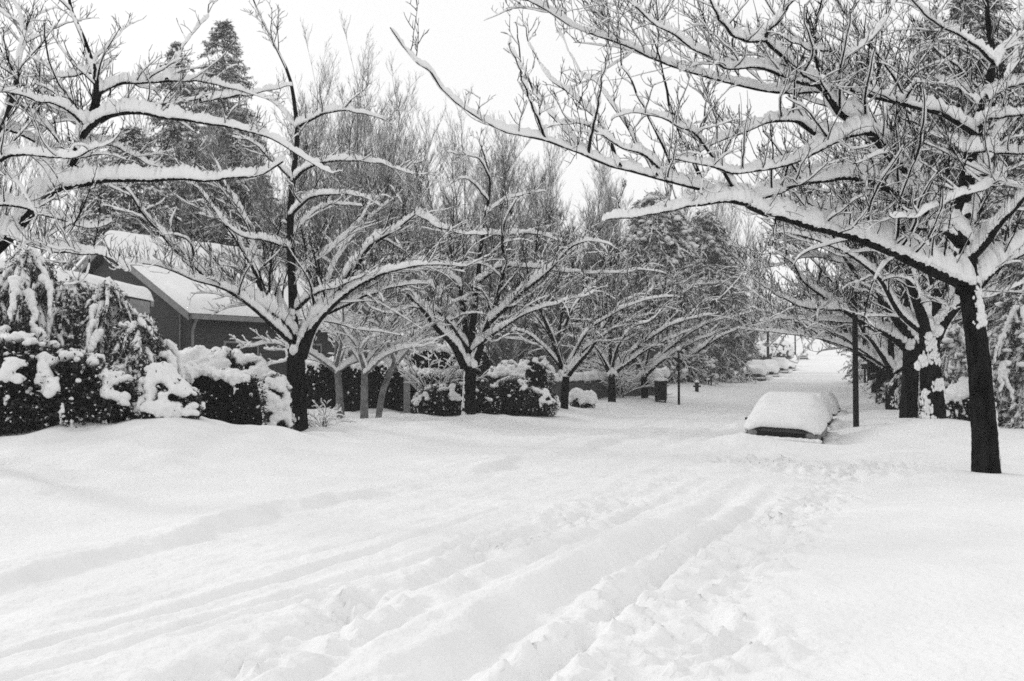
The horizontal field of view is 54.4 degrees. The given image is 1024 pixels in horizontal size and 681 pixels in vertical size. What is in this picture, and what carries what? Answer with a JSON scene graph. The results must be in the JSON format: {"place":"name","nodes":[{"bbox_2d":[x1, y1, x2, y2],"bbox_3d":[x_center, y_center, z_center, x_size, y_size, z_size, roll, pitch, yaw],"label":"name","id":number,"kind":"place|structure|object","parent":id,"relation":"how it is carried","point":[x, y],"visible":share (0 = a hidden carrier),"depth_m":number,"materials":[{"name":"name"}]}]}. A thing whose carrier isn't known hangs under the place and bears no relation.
{"place":"outdoors","nodes":[
{"label":"outdoors","id":0,"kind":"place"},
{"bbox_2d":[0,337,1023,680],"bbox_3d":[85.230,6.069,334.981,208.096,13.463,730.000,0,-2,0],"label":"road","id":1,"kind":"structure","parent":0,"point":[692,535],"depth_m":7.98,"materials":[{"name":"white snow"}]},
{"bbox_2d":[740,359,773,380],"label":"parked car","id":2,"kind":"object","parent":1,"relation":"on","point":[760,369],"visible":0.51,"depth_m":70.21,"materials":[{"name":"paint"}]},
{"bbox_2d":[764,359,783,376],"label":"parked car","id":3,"kind":"object","parent":1,"relation":"on","point":[773,367],"visible":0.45,"depth_m":79.53,"materials":[{"name":"paint"}]},
{"bbox_2d":[736,392,839,444],"bbox_3d":[6.600,1.938,23.810,2.460,1.419,4.522,3,-1,20],"label":"parked car","id":4,"kind":"object","parent":1,"relation":"on","point":[796,416],"visible":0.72,"depth_m":22.22,"materials":[{"name":"paint"}]},
{"bbox_2d":[801,390,847,415],"bbox_3d":[11.464,2.595,37.632,2.383,1.406,4.520,-1,-2,20],"label":"parked car","id":5,"kind":"object","parent":1,"relation":"on","point":[830,397],"visible":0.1,"depth_m":37.17,"materials":[{"name":"paint"}]},
{"bbox_2d":[810,393,842,430],"bbox_3d":[8.798,2.280,30.059,2.406,1.371,4.523,-1,-2,20],"label":"parked car","id":6,"kind":"object","parent":1,"relation":"on","point":[836,424],"visible":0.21,"depth_m":29.34,"materials":[{"name":"paint"}]},
{"bbox_2d":[849,283,859,426],"bbox_3d":[9.666,0.534,27.986,0.278,4.390,0.266,-2,-3,44],"label":"sign pole","id":7,"kind":"object","parent":1,"relation":"on","point":[855,370],"visible":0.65,"depth_m":27.94,"materials":[{"name":"black metal"}]},
{"bbox_2d":[0,330,1023,672],"bbox_3d":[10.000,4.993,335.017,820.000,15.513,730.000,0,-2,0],"label":"ground","id":8,"kind":"structure","parent":0,"point":[54,474],"depth_m":15.49,"materials":[{"name":"white snow"}]},
{"bbox_2d":[0,76,26,258],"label":"bare tree","id":9,"kind":"object","parent":8,"relation":"on","point":[2,178],"visible":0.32,"depth_m":43.77,"materials":[{"name":"grey plant"}]},
{"bbox_2d":[0,245,74,350],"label":"conifer tree","id":10,"kind":"object","parent":8,"relation":"on","point":[28,281],"visible":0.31,"depth_m":18.46,"materials":[{"name":"white plant"}]},
{"bbox_2d":[0,113,77,268],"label":"bare tree","id":11,"kind":"object","parent":8,"relation":"on","point":[41,223],"visible":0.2,"depth_m":51.20,"materials":[{"name":"grey plant"}]},
{"bbox_2d":[0,321,141,435],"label":"evergreen shrub","id":12,"kind":"object","parent":8,"relation":"on","point":[44,388],"visible":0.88,"depth_m":17.16,"materials":[{"name":"black plant"}]},
{"bbox_2d":[41,149,100,270],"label":"bare tree","id":13,"kind":"object","parent":8,"relation":"on","point":[76,210],"visible":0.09,"depth_m":47.05,"materials":[{"name":"grey plant"}]},
{"bbox_2d":[35,276,116,351],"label":"conifer tree","id":14,"kind":"object","parent":8,"relation":"on","point":[66,315],"visible":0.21,"depth_m":18.88,"materials":[{"name":"grey plant"}]},
{"bbox_2d":[0,258,153,313],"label":"annexe","id":15,"kind":"structure","parent":8,"relation":"on","point":[141,298],"depth_m":30.23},
{"bbox_2d":[65,276,154,383],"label":"conifer tree","id":16,"kind":"object","parent":8,"relation":"on","point":[97,327],"visible":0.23,"depth_m":18.94,"materials":[{"name":"white plant"}]},
{"bbox_2d":[52,123,187,270],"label":"conifer tree","id":17,"kind":"object","parent":8,"relation":"on","point":[120,222],"visible":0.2,"depth_m":43.53,"materials":[{"name":"plant"}]},
{"bbox_2d":[100,312,184,382],"bbox_3d":[-7.148,0.967,18.960,2.164,3.052,2.232,0,-2,0],"label":"shrub","id":18,"kind":"object","parent":8,"relation":"on","point":[139,346],"visible":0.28,"depth_m":18.73,"materials":[{"name":"white plant"}]},
{"bbox_2d":[117,61,203,240],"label":"bare tree","id":19,"kind":"object","parent":8,"relation":"on","point":[172,184],"visible":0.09,"depth_m":48.85,"materials":[{"name":"grey plant"}]},
{"bbox_2d":[129,361,205,418],"bbox_3d":[-6.237,0.973,17.792,1.447,1.205,1.024,0,-2,0],"label":"round shrub","id":20,"kind":"object","parent":8,"relation":"on","point":[166,389],"visible":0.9,"depth_m":17.56,"materials":[{"name":"white plant"}]},
{"bbox_2d":[0,0,347,284],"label":"cherry tree","id":21,"kind":"object","parent":8,"relation":"on","point":[65,174],"visible":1,"depth_m":13.07,"materials":[{"name":"white plant"}]},
{"bbox_2d":[140,40,210,241],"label":"conifer tree","id":22,"kind":"object","parent":8,"relation":"on","point":[170,125],"visible":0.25,"depth_m":59.99,"materials":[{"name":"grey plant"}]},
{"bbox_2d":[164,46,254,241],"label":"bare tree","id":23,"kind":"object","parent":8,"relation":"on","point":[204,160],"visible":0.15,"depth_m":59.53,"materials":[{"name":"grey plant"}]},
{"bbox_2d":[70,230,356,376],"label":"house","id":24,"kind":"structure","parent":8,"relation":"on","point":[182,323],"depth_m":34.83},
{"bbox_2d":[223,341,258,355],"bbox_3d":[-9.537,0.576,35.056,0.073,1.100,1.500,-1,-2,37],"label":"window","id":25,"kind":"structure","parent":24,"relation":"in","point":[230,344],"depth_m":35.10,"materials":[{"name":"grey glass"}]},
{"bbox_2d":[159,19,279,242],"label":"conifer tree","id":26,"kind":"object","parent":8,"relation":"on","point":[224,31],"visible":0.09,"depth_m":62.31,"materials":[{"name":"plant"}]},
{"bbox_2d":[180,104,269,245],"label":"bare tree","id":27,"kind":"object","parent":8,"relation":"on","point":[214,140],"visible":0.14,"depth_m":49.08,"materials":[{"name":"grey plant"}]},
{"bbox_2d":[179,345,271,385],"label":"round shrub","id":28,"kind":"object","parent":8,"relation":"on","point":[223,357],"visible":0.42,"depth_m":27.20,"materials":[{"name":"white plant"}]},
{"bbox_2d":[182,361,270,424],"bbox_3d":[-6.563,1.191,20.729,3.031,1.843,1.189,1,-2,-16],"label":"hedge","id":29,"kind":"object","parent":8,"relation":"on","point":[230,395],"visible":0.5,"depth_m":20.57,"materials":[{"name":"black plant"}]},
{"bbox_2d":[198,129,302,276],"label":"conifer tree","id":30,"kind":"object","parent":8,"relation":"on","point":[239,155],"visible":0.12,"depth_m":49.74,"materials":[{"name":"plant"}]},
{"bbox_2d":[258,371,294,429],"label":"round shrub","id":31,"kind":"object","parent":8,"relation":"on","point":[277,386],"visible":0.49,"depth_m":22.66,"materials":[{"name":"white plant"}]},
{"bbox_2d":[244,205,310,275],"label":"bare tree","id":32,"kind":"object","parent":8,"relation":"on","point":[271,232],"visible":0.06,"depth_m":40.67,"materials":[{"name":"grey wood"}]},
{"bbox_2d":[234,120,341,281],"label":"bare tree","id":33,"kind":"object","parent":8,"relation":"on","point":[263,191],"visible":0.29,"depth_m":47.19,"materials":[{"name":"grey plant"}]},
{"bbox_2d":[259,95,328,260],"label":"bare tree","id":34,"kind":"object","parent":8,"relation":"on","point":[311,155],"visible":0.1,"depth_m":55.98,"materials":[{"name":"grey plant"}]},
{"bbox_2d":[79,0,511,431],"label":"cherry tree","id":35,"kind":"object","parent":8,"relation":"on","point":[276,314],"visible":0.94,"depth_m":23.41,"materials":[{"name":"white plant"}]},
{"bbox_2d":[271,19,360,284],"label":"bare tree","id":36,"kind":"object","parent":8,"relation":"on","point":[327,93],"visible":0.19,"depth_m":57.21,"materials":[{"name":"grey wood"}]},
{"bbox_2d":[294,115,359,312],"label":"bare tree","id":37,"kind":"object","parent":8,"relation":"on","point":[319,215],"visible":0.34,"depth_m":51.61,"materials":[{"name":"grey plant"}]},
{"bbox_2d":[307,397,355,426],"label":"twiggy bush","id":38,"kind":"object","parent":8,"relation":"on","point":[324,420],"visible":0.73,"depth_m":24.48,"materials":[{"name":"grey plant"}]},
{"bbox_2d":[229,222,436,418],"bbox_3d":[-5.295,-0.376,29.808,6.142,6.231,4.645,1,-2,-16],"label":"pale barked tree","id":39,"kind":"object","parent":8,"relation":"on","point":[337,365],"visible":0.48,"depth_m":29.29,"materials":[{"name":"grey plant"}]},
{"bbox_2d":[308,77,397,329],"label":"bare tree","id":40,"kind":"object","parent":8,"relation":"on","point":[356,164],"visible":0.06,"depth_m":69.18,"materials":[{"name":"grey plant"}]},
{"bbox_2d":[305,356,406,411],"bbox_3d":[-5.487,1.544,34.229,4.486,2.082,1.289,0,-2,-9],"label":"hedge","id":41,"kind":"object","parent":8,"relation":"on","point":[320,381],"visible":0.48,"depth_m":33.86,"materials":[{"name":"black plant"}]},
{"bbox_2d":[314,12,410,305],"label":"bare tree","id":42,"kind":"object","parent":8,"relation":"on","point":[347,126],"visible":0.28,"depth_m":61.17,"materials":[{"name":"grey plant"}]},
{"bbox_2d":[323,98,405,313],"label":"bare tree","id":43,"kind":"object","parent":8,"relation":"on","point":[380,178],"visible":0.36,"depth_m":50.82,"materials":[{"name":"grey plant"}]},
{"bbox_2d":[300,249,451,418],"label":"pale barked tree","id":44,"kind":"object","parent":8,"relation":"on","point":[357,345],"visible":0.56,"depth_m":28.77,"materials":[{"name":"grey plant"}]},
{"bbox_2d":[323,163,431,356],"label":"bare tree","id":45,"kind":"object","parent":8,"relation":"on","point":[354,307],"visible":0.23,"depth_m":40.23,"materials":[{"name":"grey wood"}]},
{"bbox_2d":[342,100,424,337],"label":"bare tree","id":46,"kind":"object","parent":8,"relation":"on","point":[394,152],"visible":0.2,"depth_m":59.21,"materials":[{"name":"grey plant"}]},
{"bbox_2d":[402,366,412,412],"bbox_3d":[-3.515,1.819,33.357,0.341,1.908,0.342,-1,-2,34],"label":"gatepost","id":47,"kind":"object","parent":8,"relation":"on","point":[407,397],"visible":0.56,"depth_m":33.25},
{"bbox_2d":[357,123,459,335],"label":"bare tree","id":48,"kind":"object","parent":8,"relation":"on","point":[394,186],"visible":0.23,"depth_m":53.86,"materials":[{"name":"grey plant"}]},
{"bbox_2d":[366,51,456,298],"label":"bare tree","id":49,"kind":"object","parent":8,"relation":"on","point":[404,113],"visible":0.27,"depth_m":69.05,"materials":[{"name":"grey plant"}]},
{"bbox_2d":[328,246,501,417],"bbox_3d":[-2.846,-0.123,30.278,5.155,5.728,5.108,1,-2,-16],"label":"pale barked tree","id":50,"kind":"object","parent":8,"relation":"on","point":[395,359],"visible":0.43,"depth_m":29.88,"materials":[{"name":"grey plant"}]},
{"bbox_2d":[410,379,462,415],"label":"evergreen shrub","id":51,"kind":"object","parent":8,"relation":"on","point":[444,399],"visible":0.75,"depth_m":31.03,"materials":[{"name":"black plant"}]},
{"bbox_2d":[390,121,482,341],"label":"bare tree","id":52,"kind":"object","parent":8,"relation":"on","point":[413,168],"visible":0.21,"depth_m":64.85,"materials":[{"name":"grey plant"}]},
{"bbox_2d":[384,343,489,391],"bbox_3d":[-2.311,1.280,33.319,3.555,2.449,3.672,-1,-2,30],"label":"twiggy bush","id":53,"kind":"object","parent":8,"relation":"on","point":[451,371],"visible":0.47,"depth_m":33.08,"materials":[{"name":"grey plant"}]},
{"bbox_2d":[402,205,476,343],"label":"bare tree","id":54,"kind":"object","parent":8,"relation":"on","point":[442,340],"visible":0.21,"depth_m":41.55,"materials":[{"name":"grey plant"}]},
{"bbox_2d":[398,366,482,412],"bbox_3d":[-2.358,1.753,33.968,3.113,1.784,1.265,0,-2,0],"label":"hedge","id":55,"kind":"object","parent":8,"relation":"on","point":[414,390],"visible":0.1,"depth_m":33.66,"materials":[{"name":"grey plant"}]},
{"bbox_2d":[390,342,494,388],"bbox_3d":[-3.095,1.346,40.497,5.240,2.761,1.625,1,-2,-16],"label":"hedge","id":56,"kind":"object","parent":8,"relation":"on","point":[422,362],"visible":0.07,"depth_m":40.18,"materials":[{"name":"grey plant"}]},
{"bbox_2d":[403,118,486,334],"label":"bare tree","id":57,"kind":"object","parent":8,"relation":"on","point":[468,275],"visible":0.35,"depth_m":52.84,"materials":[{"name":"grey plant"}]},
{"bbox_2d":[435,86,508,329],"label":"bare tree","id":58,"kind":"object","parent":8,"relation":"on","point":[472,186],"visible":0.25,"depth_m":73.27,"materials":[{"name":"grey plant"}]},
{"bbox_2d":[329,127,645,415],"bbox_3d":[-0.587,-1.906,29.487,8.853,9.284,7.634,0,-2,0],"label":"cherry tree","id":59,"kind":"object","parent":8,"relation":"on","point":[466,345],"visible":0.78,"depth_m":29.21,"materials":[{"name":"grey plant"}]},
{"bbox_2d":[465,132,529,356],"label":"bare tree","id":60,"kind":"object","parent":8,"relation":"on","point":[506,188],"visible":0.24,"depth_m":61.36,"materials":[{"name":"grey plant"}]},
{"bbox_2d":[462,106,538,316],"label":"bare tree","id":61,"kind":"object","parent":8,"relation":"on","point":[499,147],"visible":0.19,"depth_m":64.26,"materials":[{"name":"grey plant"}]},
{"bbox_2d":[459,148,548,359],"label":"bare tree","id":62,"kind":"object","parent":8,"relation":"on","point":[483,177],"visible":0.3,"depth_m":55.75,"materials":[{"name":"grey plant"}]},
{"bbox_2d":[470,157,554,366],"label":"bare tree","id":63,"kind":"object","parent":8,"relation":"on","point":[511,343],"visible":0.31,"depth_m":47.61,"materials":[{"name":"grey plant"}]},
{"bbox_2d":[476,375,559,416],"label":"evergreen shrub","id":64,"kind":"object","parent":8,"relation":"on","point":[518,396],"visible":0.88,"depth_m":32.05,"materials":[{"name":"black plant"}]},
{"bbox_2d":[485,354,555,393],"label":"evergreen shrub","id":65,"kind":"object","parent":8,"relation":"on","point":[533,370],"visible":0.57,"depth_m":35.08,"materials":[{"name":"white plant"}]},
{"bbox_2d":[504,90,573,306],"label":"bare tree","id":66,"kind":"object","parent":8,"relation":"on","point":[550,176],"visible":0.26,"depth_m":63.66,"materials":[{"name":"grey plant"}]},
{"bbox_2d":[510,151,578,365],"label":"bare tree","id":67,"kind":"object","parent":8,"relation":"on","point":[536,200],"visible":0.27,"depth_m":58.22,"materials":[{"name":"grey wood"}]},
{"bbox_2d":[527,212,597,372],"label":"bare tree","id":68,"kind":"object","parent":8,"relation":"on","point":[544,352],"visible":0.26,"depth_m":49.40,"materials":[{"name":"grey wood"}]},
{"bbox_2d":[468,212,681,408],"bbox_3d":[2.106,-0.970,35.848,7.399,7.876,6.802,0,-2,0],"label":"cherry tree","id":69,"kind":"object","parent":8,"relation":"on","point":[574,361],"visible":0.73,"depth_m":35.54,"materials":[{"name":"grey plant"}]},
{"bbox_2d":[568,387,585,407],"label":"shrub","id":70,"kind":"object","parent":8,"relation":"on","point":[577,397],"visible":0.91,"depth_m":37.74,"materials":[{"name":"white plant"}]},
{"bbox_2d":[490,296,672,381],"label":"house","id":71,"kind":"structure","parent":8,"relation":"on","point":[565,355],"depth_m":59.66,"materials":[{"name":"grey"}]},
{"bbox_2d":[562,189,614,294],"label":"bare tree","id":72,"kind":"object","parent":8,"relation":"on","point":[592,229],"visible":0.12,"depth_m":64.93,"materials":[{"name":"grey plant"}]},
{"bbox_2d":[582,390,597,407],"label":"shrub","id":73,"kind":"object","parent":8,"relation":"on","point":[591,398],"visible":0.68,"depth_m":38.32,"materials":[{"name":"white plant"}]},
{"bbox_2d":[556,201,624,292],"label":"bare tree","id":74,"kind":"object","parent":8,"relation":"on","point":[592,255],"visible":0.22,"depth_m":61.22,"materials":[{"name":"grey wood"}]},
{"bbox_2d":[546,369,654,401],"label":"garden wall","id":75,"kind":"structure","parent":8,"relation":"on","point":[595,385],"depth_m":46.04,"materials":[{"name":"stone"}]},
{"bbox_2d":[575,139,633,285],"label":"bare tree","id":76,"kind":"object","parent":8,"relation":"on","point":[604,184],"visible":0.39,"depth_m":71.29,"materials":[{"name":"grey plant"}]},
{"bbox_2d":[558,279,650,371],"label":"conifer tree","id":77,"kind":"object","parent":8,"relation":"on","point":[591,354],"visible":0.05,"depth_m":57.07,"materials":[{"name":"grey plant"}]},
{"bbox_2d":[597,179,633,287],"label":"bare tree","id":78,"kind":"object","parent":8,"relation":"on","point":[615,236],"visible":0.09,"depth_m":76.47,"materials":[{"name":"grey plant"}]},
{"bbox_2d":[575,343,672,397],"bbox_3d":[5.179,1.358,46.845,4.632,2.920,4.729,0,-2,0],"label":"twiggy bush","id":79,"kind":"object","parent":8,"relation":"on","point":[628,376],"visible":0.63,"depth_m":46.47,"materials":[{"name":"grey plant"}]},
{"bbox_2d":[536,238,740,401],"bbox_3d":[5.095,-0.734,41.721,8.359,7.707,6.454,0,-2,0],"label":"cherry tree","id":80,"kind":"object","parent":8,"relation":"on","point":[614,365],"visible":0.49,"depth_m":41.15,"materials":[{"name":"grey plant"}]},
{"bbox_2d":[647,363,669,390],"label":"round shrub","id":81,"kind":"object","parent":8,"relation":"on","point":[662,369],"visible":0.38,"depth_m":49.35,"materials":[{"name":"white plant"}]},
{"bbox_2d":[653,377,667,402],"bbox_3d":[6.787,2.336,45.434,0.713,1.328,0.582,0,-2,11],"label":"relay box","id":82,"kind":"object","parent":8,"relation":"on","point":[660,384],"visible":0.98,"depth_m":45.23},
{"bbox_2d":[612,190,719,385],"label":"conifer tree","id":83,"kind":"object","parent":8,"relation":"on","point":[650,234],"visible":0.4,"depth_m":60.79,"materials":[{"name":"grey plant"}]},
{"bbox_2d":[579,247,768,397],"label":"cherry tree","id":84,"kind":"object","parent":8,"relation":"on","point":[664,353],"visible":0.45,"depth_m":45.71,"materials":[{"name":"grey plant"}]},
{"bbox_2d":[390,0,1023,473],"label":"cherry tree","id":85,"kind":"object","parent":8,"relation":"on","point":[920,198],"visible":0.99,"depth_m":14.21,"materials":[{"name":"white plant"}]},
{"bbox_2d":[653,311,769,381],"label":"cherry tree","id":86,"kind":"object","parent":8,"relation":"on","point":[706,343],"visible":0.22,"depth_m":59.30,"materials":[{"name":"grey plant"}]},
{"bbox_2d":[683,209,758,383],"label":"conifer tree","id":87,"kind":"object","parent":8,"relation":"on","point":[713,248],"visible":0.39,"depth_m":66.93,"materials":[{"name":"grey plant"}]},
{"bbox_2d":[719,180,763,307],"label":"bare tree","id":88,"kind":"object","parent":8,"relation":"on","point":[739,226],"visible":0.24,"depth_m":83.07,"materials":[{"name":"grey plant"}]},
{"bbox_2d":[729,265,766,369],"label":"conifer tree","id":89,"kind":"object","parent":8,"relation":"on","point":[756,353],"visible":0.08,"depth_m":90.65,"materials":[{"name":"grey plant"}]},
{"bbox_2d":[743,224,776,360],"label":"bare tree","id":90,"kind":"object","parent":8,"relation":"on","point":[753,333],"visible":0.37,"depth_m":89.71,"materials":[{"name":"grey plant"}]},
{"bbox_2d":[755,340,775,359],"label":"evergreen shrub","id":91,"kind":"object","parent":8,"relation":"on","point":[763,350],"visible":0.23,"depth_m":116.84,"materials":[{"name":"white plant"}]},
{"bbox_2d":[771,340,794,358],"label":"evergreen shrub","id":92,"kind":"object","parent":8,"relation":"on","point":[786,349],"visible":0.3,"depth_m":148.83,"materials":[{"name":"white plant"}]},
{"bbox_2d":[742,258,893,392],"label":"cherry tree","id":93,"kind":"object","parent":8,"relation":"on","point":[873,377],"visible":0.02,"depth_m":50.83,"materials":[{"name":"grey plant"}]},
{"bbox_2d":[705,116,999,417],"bbox_3d":[10.182,-2.187,28.878,10.605,9.911,4.874,1,-2,-32],"label":"cherry tree","id":94,"kind":"object","parent":8,"relation":"on","point":[900,334],"visible":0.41,"depth_m":27.75,"materials":[{"name":"grey plant"}]},
{"bbox_2d":[754,260,962,402],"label":"cherry tree","id":95,"kind":"object","parent":8,"relation":"on","point":[880,375],"visible":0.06,"depth_m":42.81,"materials":[{"name":"grey plant"}]},
{"bbox_2d":[837,353,901,383],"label":"conifer tree","id":96,"kind":"object","parent":8,"relation":"on","point":[861,373],"visible":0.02,"depth_m":66.05,"materials":[{"name":"grey wood"}]},
{"bbox_2d":[731,182,1011,409],"bbox_3d":[13.492,-1.582,35.991,12.278,9.289,10.402,0,-2,0],"label":"cherry tree","id":97,"kind":"object","parent":8,"relation":"on","point":[881,352],"visible":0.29,"depth_m":35.92,"materials":[{"name":"grey plant"}]},
{"bbox_2d":[749,36,1023,418],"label":"cherry tree","id":98,"kind":"object","parent":8,"relation":"on","point":[926,322],"visible":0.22,"depth_m":23.10,"materials":[{"name":"grey plant"}]},
{"bbox_2d":[860,9,963,391],"bbox_3d":[21.576,-6.881,50.484,8.249,20.146,8.056,0,-2,0],"label":"conifer tree","id":99,"kind":"object","parent":8,"relation":"on","point":[923,61],"visible":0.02,"depth_m":50.10,"materials":[{"name":"grey plant"}]},
{"bbox_2d":[868,0,1023,409],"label":"conifer tree","id":100,"kind":"object","parent":8,"relation":"on","point":[968,14],"visible":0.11,"depth_m":35.77,"materials":[{"name":"grey plant"}]},
{"bbox_2d":[918,323,992,417],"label":"conifer tree","id":101,"kind":"object","parent":8,"relation":"on","point":[953,355],"visible":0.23,"depth_m":29.60,"materials":[{"name":"grey plant"}]},
{"bbox_2d":[944,376,969,420],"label":"round shrub","id":102,"kind":"object","parent":8,"relation":"on","point":[956,397],"visible":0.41,"depth_m":27.07,"materials":[{"name":"white plant"}]},
{"bbox_2d":[966,280,1023,428],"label":"conifer tree","id":103,"kind":"object","parent":8,"relation":"on","point":[1006,346],"visible":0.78,"depth_m":26.55,"materials":[{"name":"grey wood"}]},
{"bbox_2d":[0,0,1023,336],"label":"sky","id":104,"kind":"structure","parent":0,"point":[464,49],"materials":[{"name":"white"}]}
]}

